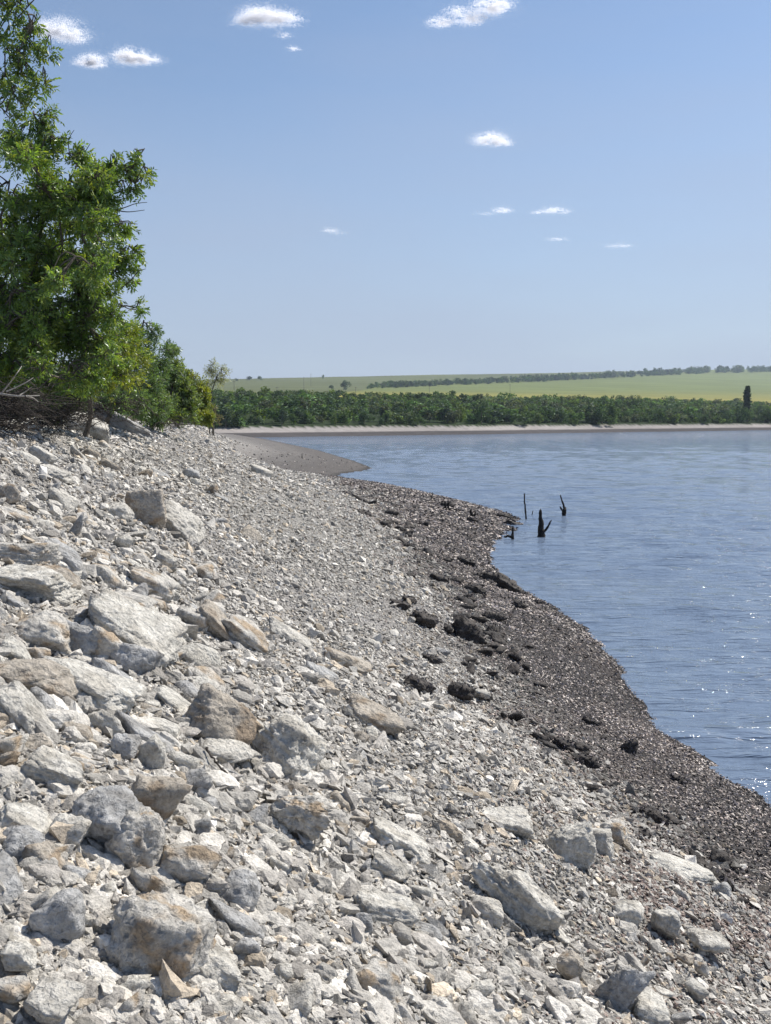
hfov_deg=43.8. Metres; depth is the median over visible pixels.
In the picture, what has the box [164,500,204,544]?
limestone rock
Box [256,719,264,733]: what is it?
limestone rock
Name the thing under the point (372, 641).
limestone rock
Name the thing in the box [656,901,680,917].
limestone rock
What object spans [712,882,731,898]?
limestone rock
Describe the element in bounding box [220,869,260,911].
limestone rock
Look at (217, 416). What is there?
dry bush
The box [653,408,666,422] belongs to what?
bank tree
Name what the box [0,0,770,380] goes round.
sky
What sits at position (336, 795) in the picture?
limestone rock
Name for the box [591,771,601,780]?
mussel clump
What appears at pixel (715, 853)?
mussel clump
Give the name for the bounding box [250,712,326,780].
limestone rock
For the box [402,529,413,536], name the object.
mussel clump
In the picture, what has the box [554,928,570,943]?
limestone rock
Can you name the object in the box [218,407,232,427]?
bank tree
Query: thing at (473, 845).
limestone rock
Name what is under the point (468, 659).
mussel clump
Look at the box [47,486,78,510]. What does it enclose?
limestone rock
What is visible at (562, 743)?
mussel boulder
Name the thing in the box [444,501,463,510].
drowned stump
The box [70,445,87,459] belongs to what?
limestone rock
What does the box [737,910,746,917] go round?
mussel clump
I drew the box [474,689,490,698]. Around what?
limestone rock
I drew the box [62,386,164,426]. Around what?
bush
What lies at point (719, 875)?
mussel boulder
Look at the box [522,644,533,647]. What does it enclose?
mussel clump
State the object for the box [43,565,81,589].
limestone rock
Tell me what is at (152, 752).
limestone rock
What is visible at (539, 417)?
bank tree
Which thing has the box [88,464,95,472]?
limestone rock
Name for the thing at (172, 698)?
limestone rock
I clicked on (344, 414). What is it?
bank tree
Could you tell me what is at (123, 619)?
limestone rock
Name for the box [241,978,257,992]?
limestone rock
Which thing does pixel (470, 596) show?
mussel boulder
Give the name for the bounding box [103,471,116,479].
limestone rock
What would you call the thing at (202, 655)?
limestone rock
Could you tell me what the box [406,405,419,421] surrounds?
bank tree
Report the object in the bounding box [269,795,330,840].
porous rock
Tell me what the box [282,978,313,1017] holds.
limestone rock
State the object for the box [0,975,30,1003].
limestone rock
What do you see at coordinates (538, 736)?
mussel clump
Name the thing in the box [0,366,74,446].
dead brush
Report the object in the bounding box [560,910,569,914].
limestone rock
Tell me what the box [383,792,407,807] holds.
limestone rock
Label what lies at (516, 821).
limestone rock
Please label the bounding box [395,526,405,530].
mussel clump
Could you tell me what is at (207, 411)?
willow bush
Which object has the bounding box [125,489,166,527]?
limestone rock
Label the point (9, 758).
limestone rock
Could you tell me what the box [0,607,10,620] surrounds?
limestone rock
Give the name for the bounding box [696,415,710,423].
bank tree
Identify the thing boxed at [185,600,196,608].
limestone rock
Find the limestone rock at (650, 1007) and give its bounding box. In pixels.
[632,989,670,1023]
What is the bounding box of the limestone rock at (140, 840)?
[104,806,166,868]
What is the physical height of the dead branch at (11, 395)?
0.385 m
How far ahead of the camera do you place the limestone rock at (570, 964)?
3.18 m
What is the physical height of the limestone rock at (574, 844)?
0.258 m
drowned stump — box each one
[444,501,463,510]
[469,509,475,516]
[504,526,513,538]
[537,509,551,536]
[560,495,565,515]
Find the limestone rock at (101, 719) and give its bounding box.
[88,709,124,734]
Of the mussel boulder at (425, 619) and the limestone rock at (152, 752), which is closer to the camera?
the limestone rock at (152, 752)
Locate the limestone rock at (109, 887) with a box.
[100,880,116,892]
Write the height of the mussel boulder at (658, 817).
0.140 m
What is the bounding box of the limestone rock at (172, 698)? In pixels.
[153,685,190,712]
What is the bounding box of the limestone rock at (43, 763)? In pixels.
[20,745,83,788]
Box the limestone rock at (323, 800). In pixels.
[305,791,329,808]
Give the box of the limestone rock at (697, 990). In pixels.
[684,977,709,1001]
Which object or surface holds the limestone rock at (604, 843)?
on the beach
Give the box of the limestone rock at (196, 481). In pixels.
[189,478,201,485]
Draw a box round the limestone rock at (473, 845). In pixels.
[462,834,478,851]
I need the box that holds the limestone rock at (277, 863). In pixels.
[269,856,291,872]
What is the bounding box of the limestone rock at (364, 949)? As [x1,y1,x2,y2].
[338,941,366,953]
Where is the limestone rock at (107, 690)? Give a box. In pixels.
[41,656,147,712]
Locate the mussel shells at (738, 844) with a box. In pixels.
[279,552,770,1023]
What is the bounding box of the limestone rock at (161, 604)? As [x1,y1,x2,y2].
[151,597,166,610]
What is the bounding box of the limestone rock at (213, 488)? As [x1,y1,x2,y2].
[206,483,217,493]
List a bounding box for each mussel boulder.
[357,508,371,515]
[387,598,410,610]
[400,541,416,549]
[402,594,416,603]
[402,673,435,693]
[410,608,438,627]
[421,653,443,663]
[429,572,449,582]
[440,500,454,506]
[447,681,475,700]
[451,615,485,643]
[456,556,476,567]
[462,593,476,602]
[464,583,486,595]
[466,517,479,522]
[474,571,497,582]
[481,611,507,620]
[486,625,500,631]
[496,511,515,518]
[497,572,523,593]
[504,520,522,524]
[512,600,527,608]
[534,599,544,604]
[551,736,574,752]
[574,752,600,768]
[582,716,601,725]
[620,738,638,754]
[632,825,653,838]
[638,806,669,827]
[668,773,687,784]
[704,865,734,891]
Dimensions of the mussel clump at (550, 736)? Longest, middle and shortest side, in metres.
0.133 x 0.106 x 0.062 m
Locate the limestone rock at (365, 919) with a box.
[355,912,372,934]
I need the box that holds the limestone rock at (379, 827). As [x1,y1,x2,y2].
[368,814,428,863]
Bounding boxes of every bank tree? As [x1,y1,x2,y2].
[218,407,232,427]
[221,404,235,425]
[246,415,256,424]
[278,409,288,423]
[289,413,297,424]
[293,409,303,420]
[330,410,337,424]
[340,380,351,389]
[341,410,349,424]
[358,410,371,423]
[368,396,393,422]
[379,412,389,424]
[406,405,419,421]
[416,414,425,423]
[440,405,450,422]
[452,399,467,421]
[471,400,491,423]
[504,413,511,423]
[534,411,544,422]
[558,411,569,422]
[568,407,575,422]
[594,402,615,424]
[606,402,620,422]
[616,410,622,421]
[620,411,631,421]
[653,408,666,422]
[655,408,663,422]
[666,408,672,422]
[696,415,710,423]
[699,413,708,421]
[702,408,714,422]
[720,411,736,422]
[721,413,728,422]
[732,413,739,420]
[735,404,753,422]
[755,414,763,422]
[762,407,770,421]
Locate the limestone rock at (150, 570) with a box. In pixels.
[136,567,160,575]
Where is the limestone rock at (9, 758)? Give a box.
[0,751,20,765]
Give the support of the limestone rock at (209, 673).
on the beach
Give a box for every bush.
[0,374,105,425]
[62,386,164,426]
[136,342,204,432]
[178,367,216,428]
[209,403,225,433]
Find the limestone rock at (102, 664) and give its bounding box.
[87,657,130,678]
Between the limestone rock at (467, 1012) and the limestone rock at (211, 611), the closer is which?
the limestone rock at (467, 1012)
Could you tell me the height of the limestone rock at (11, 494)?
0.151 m
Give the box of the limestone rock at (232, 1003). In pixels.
[217,993,242,1015]
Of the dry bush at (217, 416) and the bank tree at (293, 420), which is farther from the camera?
the bank tree at (293, 420)
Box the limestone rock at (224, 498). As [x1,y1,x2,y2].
[214,492,227,501]
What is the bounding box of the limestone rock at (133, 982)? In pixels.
[120,974,151,990]
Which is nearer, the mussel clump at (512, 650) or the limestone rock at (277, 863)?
the limestone rock at (277, 863)
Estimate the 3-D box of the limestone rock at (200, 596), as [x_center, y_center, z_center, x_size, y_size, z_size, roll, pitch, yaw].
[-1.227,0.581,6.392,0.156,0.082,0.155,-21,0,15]
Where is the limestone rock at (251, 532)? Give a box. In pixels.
[241,525,261,542]
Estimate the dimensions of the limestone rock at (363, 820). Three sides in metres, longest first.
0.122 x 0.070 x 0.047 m
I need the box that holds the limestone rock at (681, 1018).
[670,1012,691,1023]
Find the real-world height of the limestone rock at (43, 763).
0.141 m
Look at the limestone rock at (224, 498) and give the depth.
15.10 m
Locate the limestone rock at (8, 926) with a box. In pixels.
[3,922,36,946]
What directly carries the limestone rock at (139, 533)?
on the beach
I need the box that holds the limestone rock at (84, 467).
[79,464,91,473]
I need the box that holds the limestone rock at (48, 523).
[35,518,54,526]
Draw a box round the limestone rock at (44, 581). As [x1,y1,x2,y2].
[0,563,83,606]
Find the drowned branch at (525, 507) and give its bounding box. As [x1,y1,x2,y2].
[524,493,526,518]
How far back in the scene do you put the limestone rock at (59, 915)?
2.10 m
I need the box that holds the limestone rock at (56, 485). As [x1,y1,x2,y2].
[52,481,60,488]
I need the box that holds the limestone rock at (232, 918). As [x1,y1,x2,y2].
[208,897,264,939]
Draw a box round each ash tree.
[0,0,62,132]
[0,98,157,404]
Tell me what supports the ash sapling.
on the beach
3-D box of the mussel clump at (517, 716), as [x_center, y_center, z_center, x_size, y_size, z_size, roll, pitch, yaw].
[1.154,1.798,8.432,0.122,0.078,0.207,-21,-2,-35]
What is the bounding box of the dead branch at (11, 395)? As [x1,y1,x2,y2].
[0,366,39,401]
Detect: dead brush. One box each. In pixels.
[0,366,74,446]
[8,383,165,445]
[140,415,199,436]
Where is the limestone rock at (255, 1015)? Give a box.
[246,1010,270,1023]
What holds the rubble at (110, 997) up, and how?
on the beach
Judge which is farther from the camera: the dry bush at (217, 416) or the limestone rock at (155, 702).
the dry bush at (217, 416)
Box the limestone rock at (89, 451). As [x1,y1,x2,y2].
[82,448,100,457]
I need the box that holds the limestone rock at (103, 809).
[70,785,162,855]
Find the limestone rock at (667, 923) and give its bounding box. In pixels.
[650,908,681,938]
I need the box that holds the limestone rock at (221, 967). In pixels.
[197,942,242,994]
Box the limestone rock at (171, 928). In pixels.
[103,889,216,981]
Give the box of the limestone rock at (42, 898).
[30,886,59,908]
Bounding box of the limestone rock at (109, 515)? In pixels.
[97,509,113,521]
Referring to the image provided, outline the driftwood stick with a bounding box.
[205,747,227,773]
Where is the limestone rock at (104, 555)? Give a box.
[87,549,110,560]
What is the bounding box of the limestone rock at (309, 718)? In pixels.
[302,714,317,722]
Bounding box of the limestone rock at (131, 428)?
[86,402,154,440]
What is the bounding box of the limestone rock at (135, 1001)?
[118,988,145,1011]
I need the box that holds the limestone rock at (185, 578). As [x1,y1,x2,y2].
[178,574,188,582]
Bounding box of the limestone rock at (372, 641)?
[367,638,381,645]
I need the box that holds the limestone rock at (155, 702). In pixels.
[135,698,160,706]
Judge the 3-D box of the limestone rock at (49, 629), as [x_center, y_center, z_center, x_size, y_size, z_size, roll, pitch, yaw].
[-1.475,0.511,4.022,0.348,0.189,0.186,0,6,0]
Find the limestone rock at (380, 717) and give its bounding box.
[346,694,406,735]
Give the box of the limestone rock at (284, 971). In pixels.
[275,963,293,981]
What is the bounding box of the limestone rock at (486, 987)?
[470,979,495,996]
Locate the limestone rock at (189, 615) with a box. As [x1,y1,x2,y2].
[175,606,207,630]
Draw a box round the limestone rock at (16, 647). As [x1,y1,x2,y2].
[0,635,31,659]
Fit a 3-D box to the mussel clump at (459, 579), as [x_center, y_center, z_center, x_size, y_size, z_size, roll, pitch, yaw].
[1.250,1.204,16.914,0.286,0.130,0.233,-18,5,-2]
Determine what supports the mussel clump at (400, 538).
on the beach
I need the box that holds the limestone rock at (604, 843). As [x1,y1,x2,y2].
[593,828,614,857]
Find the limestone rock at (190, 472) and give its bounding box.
[182,468,199,479]
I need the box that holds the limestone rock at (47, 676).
[0,658,83,701]
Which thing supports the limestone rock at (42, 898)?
on the beach
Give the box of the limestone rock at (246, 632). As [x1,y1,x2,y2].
[221,614,268,654]
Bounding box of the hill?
[115,369,770,436]
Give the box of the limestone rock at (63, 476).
[38,464,74,483]
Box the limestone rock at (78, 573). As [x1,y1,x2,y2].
[73,570,82,577]
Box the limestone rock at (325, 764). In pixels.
[318,758,335,770]
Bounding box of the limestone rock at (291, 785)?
[283,781,307,792]
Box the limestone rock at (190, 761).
[167,750,200,769]
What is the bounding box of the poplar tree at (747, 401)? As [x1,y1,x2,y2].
[742,386,751,410]
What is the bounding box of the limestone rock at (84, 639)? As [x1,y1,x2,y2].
[66,619,98,655]
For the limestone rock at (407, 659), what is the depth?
8.41 m
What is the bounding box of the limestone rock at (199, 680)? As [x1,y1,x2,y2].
[189,676,214,686]
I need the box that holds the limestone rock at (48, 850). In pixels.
[21,841,65,867]
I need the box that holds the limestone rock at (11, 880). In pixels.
[0,850,23,907]
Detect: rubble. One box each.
[0,505,761,1023]
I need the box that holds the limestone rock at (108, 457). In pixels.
[100,455,112,461]
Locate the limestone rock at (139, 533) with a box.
[126,530,148,536]
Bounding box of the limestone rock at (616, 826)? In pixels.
[600,817,627,844]
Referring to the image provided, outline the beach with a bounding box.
[0,407,770,1023]
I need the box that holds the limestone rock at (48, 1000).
[23,976,86,1023]
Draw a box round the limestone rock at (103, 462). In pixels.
[99,458,120,470]
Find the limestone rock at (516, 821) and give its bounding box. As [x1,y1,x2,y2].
[482,805,536,839]
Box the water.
[254,430,770,806]
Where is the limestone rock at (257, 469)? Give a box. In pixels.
[250,464,272,477]
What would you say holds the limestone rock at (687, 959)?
on the beach
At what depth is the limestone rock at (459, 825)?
4.12 m
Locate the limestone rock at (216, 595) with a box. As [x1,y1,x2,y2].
[199,589,224,605]
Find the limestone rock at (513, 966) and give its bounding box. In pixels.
[501,955,521,975]
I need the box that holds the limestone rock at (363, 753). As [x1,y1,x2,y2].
[357,748,368,760]
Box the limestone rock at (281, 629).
[268,616,311,648]
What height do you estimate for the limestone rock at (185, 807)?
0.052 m
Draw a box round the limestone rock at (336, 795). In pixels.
[330,790,349,812]
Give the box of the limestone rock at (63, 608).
[54,607,71,612]
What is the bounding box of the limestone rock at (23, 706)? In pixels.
[0,680,54,733]
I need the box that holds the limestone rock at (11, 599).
[0,588,30,610]
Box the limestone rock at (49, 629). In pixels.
[13,609,72,653]
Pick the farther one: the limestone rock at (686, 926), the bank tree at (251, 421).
the bank tree at (251, 421)
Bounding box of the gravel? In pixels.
[0,417,770,1023]
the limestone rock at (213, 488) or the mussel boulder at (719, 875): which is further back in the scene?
the limestone rock at (213, 488)
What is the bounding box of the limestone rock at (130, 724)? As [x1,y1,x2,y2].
[114,710,173,752]
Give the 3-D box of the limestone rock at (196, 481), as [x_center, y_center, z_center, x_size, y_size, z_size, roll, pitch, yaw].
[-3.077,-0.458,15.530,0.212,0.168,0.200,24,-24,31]
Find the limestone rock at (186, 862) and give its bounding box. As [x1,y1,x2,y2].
[160,841,222,883]
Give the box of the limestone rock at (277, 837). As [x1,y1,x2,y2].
[253,822,291,847]
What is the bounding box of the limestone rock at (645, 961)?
[640,954,649,965]
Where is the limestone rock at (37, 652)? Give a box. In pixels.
[26,647,50,658]
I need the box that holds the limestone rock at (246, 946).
[232,937,260,955]
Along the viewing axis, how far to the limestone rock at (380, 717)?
5.05 m
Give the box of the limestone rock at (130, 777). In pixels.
[109,765,135,784]
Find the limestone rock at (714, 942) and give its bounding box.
[686,928,729,953]
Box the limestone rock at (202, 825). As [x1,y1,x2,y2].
[194,818,210,834]
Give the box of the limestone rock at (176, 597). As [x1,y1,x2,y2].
[172,591,180,600]
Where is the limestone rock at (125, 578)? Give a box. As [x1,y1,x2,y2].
[120,574,133,582]
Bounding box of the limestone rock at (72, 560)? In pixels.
[41,537,88,579]
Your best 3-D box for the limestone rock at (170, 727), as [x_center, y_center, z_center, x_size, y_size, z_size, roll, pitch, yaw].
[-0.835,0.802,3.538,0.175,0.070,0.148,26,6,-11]
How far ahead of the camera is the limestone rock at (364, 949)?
2.62 m
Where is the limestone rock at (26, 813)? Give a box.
[0,802,51,833]
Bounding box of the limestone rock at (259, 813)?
[248,803,268,824]
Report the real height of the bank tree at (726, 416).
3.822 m
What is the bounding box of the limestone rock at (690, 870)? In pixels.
[647,851,716,883]
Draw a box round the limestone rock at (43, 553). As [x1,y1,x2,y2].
[0,542,62,565]
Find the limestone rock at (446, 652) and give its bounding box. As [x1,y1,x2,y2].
[435,647,450,655]
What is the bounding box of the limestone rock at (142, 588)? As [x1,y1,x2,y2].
[132,582,148,595]
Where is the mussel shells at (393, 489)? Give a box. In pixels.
[226,443,626,672]
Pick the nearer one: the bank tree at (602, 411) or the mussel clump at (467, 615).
the mussel clump at (467, 615)
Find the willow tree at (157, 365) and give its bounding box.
[99,316,177,425]
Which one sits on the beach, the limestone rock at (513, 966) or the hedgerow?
the limestone rock at (513, 966)
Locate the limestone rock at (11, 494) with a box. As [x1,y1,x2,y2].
[0,483,19,503]
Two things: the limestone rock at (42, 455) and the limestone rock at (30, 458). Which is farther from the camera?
the limestone rock at (42, 455)
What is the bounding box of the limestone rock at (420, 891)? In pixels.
[409,885,434,899]
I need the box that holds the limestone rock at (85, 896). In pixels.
[60,889,89,899]
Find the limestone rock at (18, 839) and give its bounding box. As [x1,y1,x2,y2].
[1,824,44,857]
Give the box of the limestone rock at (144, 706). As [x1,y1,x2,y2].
[137,702,161,716]
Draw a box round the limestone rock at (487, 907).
[471,895,503,928]
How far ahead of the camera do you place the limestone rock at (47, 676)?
3.32 m
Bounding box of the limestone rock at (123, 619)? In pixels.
[88,588,187,668]
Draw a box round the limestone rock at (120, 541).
[112,536,134,547]
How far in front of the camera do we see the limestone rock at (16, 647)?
3.60 m
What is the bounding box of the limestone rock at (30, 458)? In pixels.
[14,451,39,465]
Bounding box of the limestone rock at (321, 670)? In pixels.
[305,661,338,680]
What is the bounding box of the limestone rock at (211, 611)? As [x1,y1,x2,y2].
[196,599,235,647]
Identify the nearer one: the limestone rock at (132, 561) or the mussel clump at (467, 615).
the limestone rock at (132, 561)
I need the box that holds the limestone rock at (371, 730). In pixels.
[366,725,377,737]
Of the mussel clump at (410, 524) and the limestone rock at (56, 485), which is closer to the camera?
the limestone rock at (56, 485)
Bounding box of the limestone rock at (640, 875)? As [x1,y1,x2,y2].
[637,873,644,879]
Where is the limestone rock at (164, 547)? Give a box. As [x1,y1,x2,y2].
[159,545,167,549]
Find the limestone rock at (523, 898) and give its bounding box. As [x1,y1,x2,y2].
[470,860,565,935]
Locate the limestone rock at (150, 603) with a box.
[115,588,157,610]
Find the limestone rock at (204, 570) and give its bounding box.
[195,563,214,579]
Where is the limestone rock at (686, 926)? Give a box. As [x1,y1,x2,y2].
[682,924,693,928]
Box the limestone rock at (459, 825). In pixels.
[454,822,464,829]
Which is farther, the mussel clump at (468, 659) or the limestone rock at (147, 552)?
the mussel clump at (468, 659)
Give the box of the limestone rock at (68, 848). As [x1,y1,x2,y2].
[57,844,75,856]
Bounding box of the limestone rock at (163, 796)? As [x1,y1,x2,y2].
[131,774,192,819]
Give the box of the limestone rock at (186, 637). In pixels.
[183,633,190,641]
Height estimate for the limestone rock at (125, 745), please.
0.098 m
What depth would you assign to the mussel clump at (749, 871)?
6.17 m
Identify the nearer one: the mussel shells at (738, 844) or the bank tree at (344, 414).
the mussel shells at (738, 844)
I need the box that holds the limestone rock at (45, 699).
[29,686,55,708]
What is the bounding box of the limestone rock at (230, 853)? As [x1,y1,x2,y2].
[225,847,234,858]
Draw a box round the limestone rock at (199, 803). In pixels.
[183,794,214,816]
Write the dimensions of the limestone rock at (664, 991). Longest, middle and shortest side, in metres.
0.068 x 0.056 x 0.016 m
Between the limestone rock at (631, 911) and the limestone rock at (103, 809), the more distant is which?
the limestone rock at (631, 911)
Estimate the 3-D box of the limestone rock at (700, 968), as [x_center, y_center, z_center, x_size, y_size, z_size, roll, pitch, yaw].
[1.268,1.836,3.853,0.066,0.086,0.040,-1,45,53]
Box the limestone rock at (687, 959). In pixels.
[677,953,693,965]
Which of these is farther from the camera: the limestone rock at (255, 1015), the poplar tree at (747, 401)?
the poplar tree at (747, 401)
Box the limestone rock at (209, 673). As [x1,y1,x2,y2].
[188,666,225,690]
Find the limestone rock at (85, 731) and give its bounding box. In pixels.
[59,721,92,739]
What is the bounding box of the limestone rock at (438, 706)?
[432,703,446,709]
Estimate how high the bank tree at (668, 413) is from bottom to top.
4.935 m
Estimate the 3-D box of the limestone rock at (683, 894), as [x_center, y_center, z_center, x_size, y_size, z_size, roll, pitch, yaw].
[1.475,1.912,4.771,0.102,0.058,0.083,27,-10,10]
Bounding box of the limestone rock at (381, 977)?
[356,958,403,1002]
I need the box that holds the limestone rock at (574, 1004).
[557,999,578,1008]
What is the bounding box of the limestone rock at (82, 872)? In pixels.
[62,865,95,881]
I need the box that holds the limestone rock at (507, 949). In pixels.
[502,945,515,956]
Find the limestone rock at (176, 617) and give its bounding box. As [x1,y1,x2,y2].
[164,614,180,620]
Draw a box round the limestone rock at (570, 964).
[556,950,583,979]
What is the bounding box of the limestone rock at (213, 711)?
[185,683,256,744]
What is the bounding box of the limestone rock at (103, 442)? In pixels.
[98,440,111,448]
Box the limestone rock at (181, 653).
[177,649,186,659]
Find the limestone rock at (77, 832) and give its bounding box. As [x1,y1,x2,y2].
[49,812,92,847]
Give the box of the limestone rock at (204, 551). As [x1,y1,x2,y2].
[196,545,210,555]
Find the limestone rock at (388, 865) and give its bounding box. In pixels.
[371,848,412,881]
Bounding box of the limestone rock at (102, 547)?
[98,544,119,561]
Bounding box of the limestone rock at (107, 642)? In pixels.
[92,624,122,658]
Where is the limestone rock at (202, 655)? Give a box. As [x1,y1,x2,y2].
[180,643,220,667]
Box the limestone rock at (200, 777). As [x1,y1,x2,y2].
[185,768,212,790]
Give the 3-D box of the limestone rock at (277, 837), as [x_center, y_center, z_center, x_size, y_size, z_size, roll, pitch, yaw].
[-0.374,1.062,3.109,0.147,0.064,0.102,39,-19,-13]
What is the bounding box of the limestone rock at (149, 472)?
[137,469,152,477]
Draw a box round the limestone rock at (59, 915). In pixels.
[28,888,85,940]
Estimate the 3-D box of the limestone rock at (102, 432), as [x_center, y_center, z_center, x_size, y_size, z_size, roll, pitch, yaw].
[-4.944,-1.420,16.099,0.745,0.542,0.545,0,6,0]
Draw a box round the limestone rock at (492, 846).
[486,842,502,855]
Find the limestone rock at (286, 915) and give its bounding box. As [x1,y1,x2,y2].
[282,912,293,922]
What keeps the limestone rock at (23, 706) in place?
on the beach
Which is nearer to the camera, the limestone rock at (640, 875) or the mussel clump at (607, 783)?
the limestone rock at (640, 875)
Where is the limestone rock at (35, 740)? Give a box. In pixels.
[25,732,53,748]
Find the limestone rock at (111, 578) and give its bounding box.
[92,563,128,589]
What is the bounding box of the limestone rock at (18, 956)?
[0,940,37,972]
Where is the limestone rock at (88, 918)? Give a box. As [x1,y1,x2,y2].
[85,915,92,926]
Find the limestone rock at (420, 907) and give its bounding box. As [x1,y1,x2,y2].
[415,902,422,915]
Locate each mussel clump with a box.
[352,494,368,502]
[379,520,391,527]
[384,509,399,515]
[386,519,400,523]
[393,536,405,542]
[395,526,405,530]
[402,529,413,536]
[405,521,415,528]
[423,547,433,555]
[442,558,453,562]
[447,625,452,631]
[450,577,464,582]
[450,613,470,619]
[456,595,472,603]
[461,603,477,608]
[463,656,476,663]
[466,662,475,674]
[470,614,487,622]
[477,647,493,655]
[478,693,484,699]
[483,630,504,639]
[486,642,499,648]
[486,671,498,675]
[489,631,506,644]
[493,646,507,653]
[500,712,507,717]
[506,648,518,653]
[507,652,521,661]
[507,663,519,674]
[508,712,524,721]
[519,664,530,670]
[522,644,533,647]
[530,732,549,740]
[532,682,547,687]
[538,740,557,749]
[543,734,553,739]
[575,741,590,751]
[581,783,598,791]
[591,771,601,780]
[597,781,615,785]
[599,734,609,738]
[666,813,679,823]
[667,806,677,813]
[689,848,710,865]
[701,826,711,832]
[709,862,717,867]
[710,848,728,861]
[717,855,732,864]
[735,897,749,903]
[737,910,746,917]
[745,868,754,874]
[754,885,770,894]
[755,894,768,901]
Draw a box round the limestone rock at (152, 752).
[138,734,166,768]
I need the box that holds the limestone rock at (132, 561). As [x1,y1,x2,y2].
[127,558,145,567]
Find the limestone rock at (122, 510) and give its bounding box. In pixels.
[107,501,134,521]
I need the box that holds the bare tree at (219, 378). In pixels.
[204,358,232,435]
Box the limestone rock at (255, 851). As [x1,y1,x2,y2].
[247,847,262,854]
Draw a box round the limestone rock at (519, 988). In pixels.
[517,985,525,992]
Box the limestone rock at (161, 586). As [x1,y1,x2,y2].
[130,566,175,602]
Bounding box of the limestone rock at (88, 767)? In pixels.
[79,761,94,773]
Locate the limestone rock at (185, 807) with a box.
[179,803,198,811]
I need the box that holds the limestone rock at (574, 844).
[543,821,595,871]
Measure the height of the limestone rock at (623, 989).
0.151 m
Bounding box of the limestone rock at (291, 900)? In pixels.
[284,894,297,905]
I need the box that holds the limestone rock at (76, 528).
[69,512,83,535]
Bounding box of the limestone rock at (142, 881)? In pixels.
[129,867,171,892]
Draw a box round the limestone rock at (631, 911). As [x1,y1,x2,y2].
[611,899,644,924]
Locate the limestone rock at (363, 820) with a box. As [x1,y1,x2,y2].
[350,816,369,824]
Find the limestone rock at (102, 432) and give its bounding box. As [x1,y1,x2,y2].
[68,412,109,442]
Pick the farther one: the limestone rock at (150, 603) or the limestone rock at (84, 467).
the limestone rock at (84, 467)
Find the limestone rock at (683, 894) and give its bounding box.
[673,887,690,901]
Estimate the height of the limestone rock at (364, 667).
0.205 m
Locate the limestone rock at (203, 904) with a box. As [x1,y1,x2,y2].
[196,899,208,908]
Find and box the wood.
[12,383,770,427]
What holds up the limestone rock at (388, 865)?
on the beach
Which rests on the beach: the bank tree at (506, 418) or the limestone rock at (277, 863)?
the limestone rock at (277, 863)
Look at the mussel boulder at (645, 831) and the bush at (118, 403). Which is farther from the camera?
the bush at (118, 403)
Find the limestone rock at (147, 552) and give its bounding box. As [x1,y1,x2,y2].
[135,548,149,554]
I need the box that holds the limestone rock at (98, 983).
[96,976,108,986]
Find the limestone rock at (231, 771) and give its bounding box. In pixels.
[223,767,244,778]
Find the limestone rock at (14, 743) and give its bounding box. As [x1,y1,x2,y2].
[0,733,28,753]
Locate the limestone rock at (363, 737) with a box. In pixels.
[353,731,369,742]
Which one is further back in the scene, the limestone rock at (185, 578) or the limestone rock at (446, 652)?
the limestone rock at (446, 652)
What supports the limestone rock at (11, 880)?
on the beach
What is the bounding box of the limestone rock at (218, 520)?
[215,518,225,522]
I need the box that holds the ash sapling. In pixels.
[62,314,156,437]
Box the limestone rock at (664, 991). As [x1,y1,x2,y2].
[655,986,673,996]
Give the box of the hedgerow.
[366,365,770,388]
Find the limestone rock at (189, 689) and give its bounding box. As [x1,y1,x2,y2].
[174,680,198,698]
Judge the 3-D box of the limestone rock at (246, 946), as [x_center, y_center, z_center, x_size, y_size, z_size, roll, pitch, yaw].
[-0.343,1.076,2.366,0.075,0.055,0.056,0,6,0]
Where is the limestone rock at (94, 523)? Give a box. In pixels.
[76,508,98,525]
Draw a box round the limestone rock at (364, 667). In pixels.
[324,646,372,675]
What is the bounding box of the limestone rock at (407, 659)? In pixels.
[403,656,413,662]
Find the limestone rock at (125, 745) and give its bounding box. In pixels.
[110,733,141,759]
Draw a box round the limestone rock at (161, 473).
[151,467,170,479]
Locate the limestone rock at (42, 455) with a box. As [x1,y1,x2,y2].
[28,445,57,463]
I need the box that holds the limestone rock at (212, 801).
[204,796,228,811]
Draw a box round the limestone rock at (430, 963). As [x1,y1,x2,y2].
[424,957,438,968]
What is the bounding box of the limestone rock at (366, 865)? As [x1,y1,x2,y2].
[360,858,370,871]
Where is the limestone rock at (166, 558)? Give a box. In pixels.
[154,550,177,570]
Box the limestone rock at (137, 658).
[111,643,164,672]
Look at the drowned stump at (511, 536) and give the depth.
28.16 m
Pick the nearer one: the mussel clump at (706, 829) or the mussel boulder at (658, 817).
the mussel boulder at (658, 817)
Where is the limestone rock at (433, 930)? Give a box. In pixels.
[411,920,442,940]
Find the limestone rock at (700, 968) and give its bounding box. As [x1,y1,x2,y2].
[693,960,709,976]
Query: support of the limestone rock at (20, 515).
on the beach
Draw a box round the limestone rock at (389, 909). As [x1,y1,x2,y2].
[352,888,419,927]
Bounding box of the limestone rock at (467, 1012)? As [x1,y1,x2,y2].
[458,1001,478,1023]
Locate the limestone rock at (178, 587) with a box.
[161,574,181,590]
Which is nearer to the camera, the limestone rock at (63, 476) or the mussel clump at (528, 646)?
the limestone rock at (63, 476)
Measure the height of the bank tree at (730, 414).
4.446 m
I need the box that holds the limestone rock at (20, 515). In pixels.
[0,506,34,522]
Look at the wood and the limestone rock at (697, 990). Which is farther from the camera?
the wood
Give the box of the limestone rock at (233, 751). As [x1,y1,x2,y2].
[202,737,260,763]
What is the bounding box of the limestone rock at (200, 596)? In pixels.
[193,591,208,601]
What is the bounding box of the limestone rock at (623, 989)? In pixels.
[594,968,655,1011]
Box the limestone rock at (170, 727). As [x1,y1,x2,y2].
[141,715,179,738]
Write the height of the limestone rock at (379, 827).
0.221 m
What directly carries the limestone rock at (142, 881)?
on the beach
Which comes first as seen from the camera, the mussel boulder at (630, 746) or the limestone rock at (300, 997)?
the limestone rock at (300, 997)

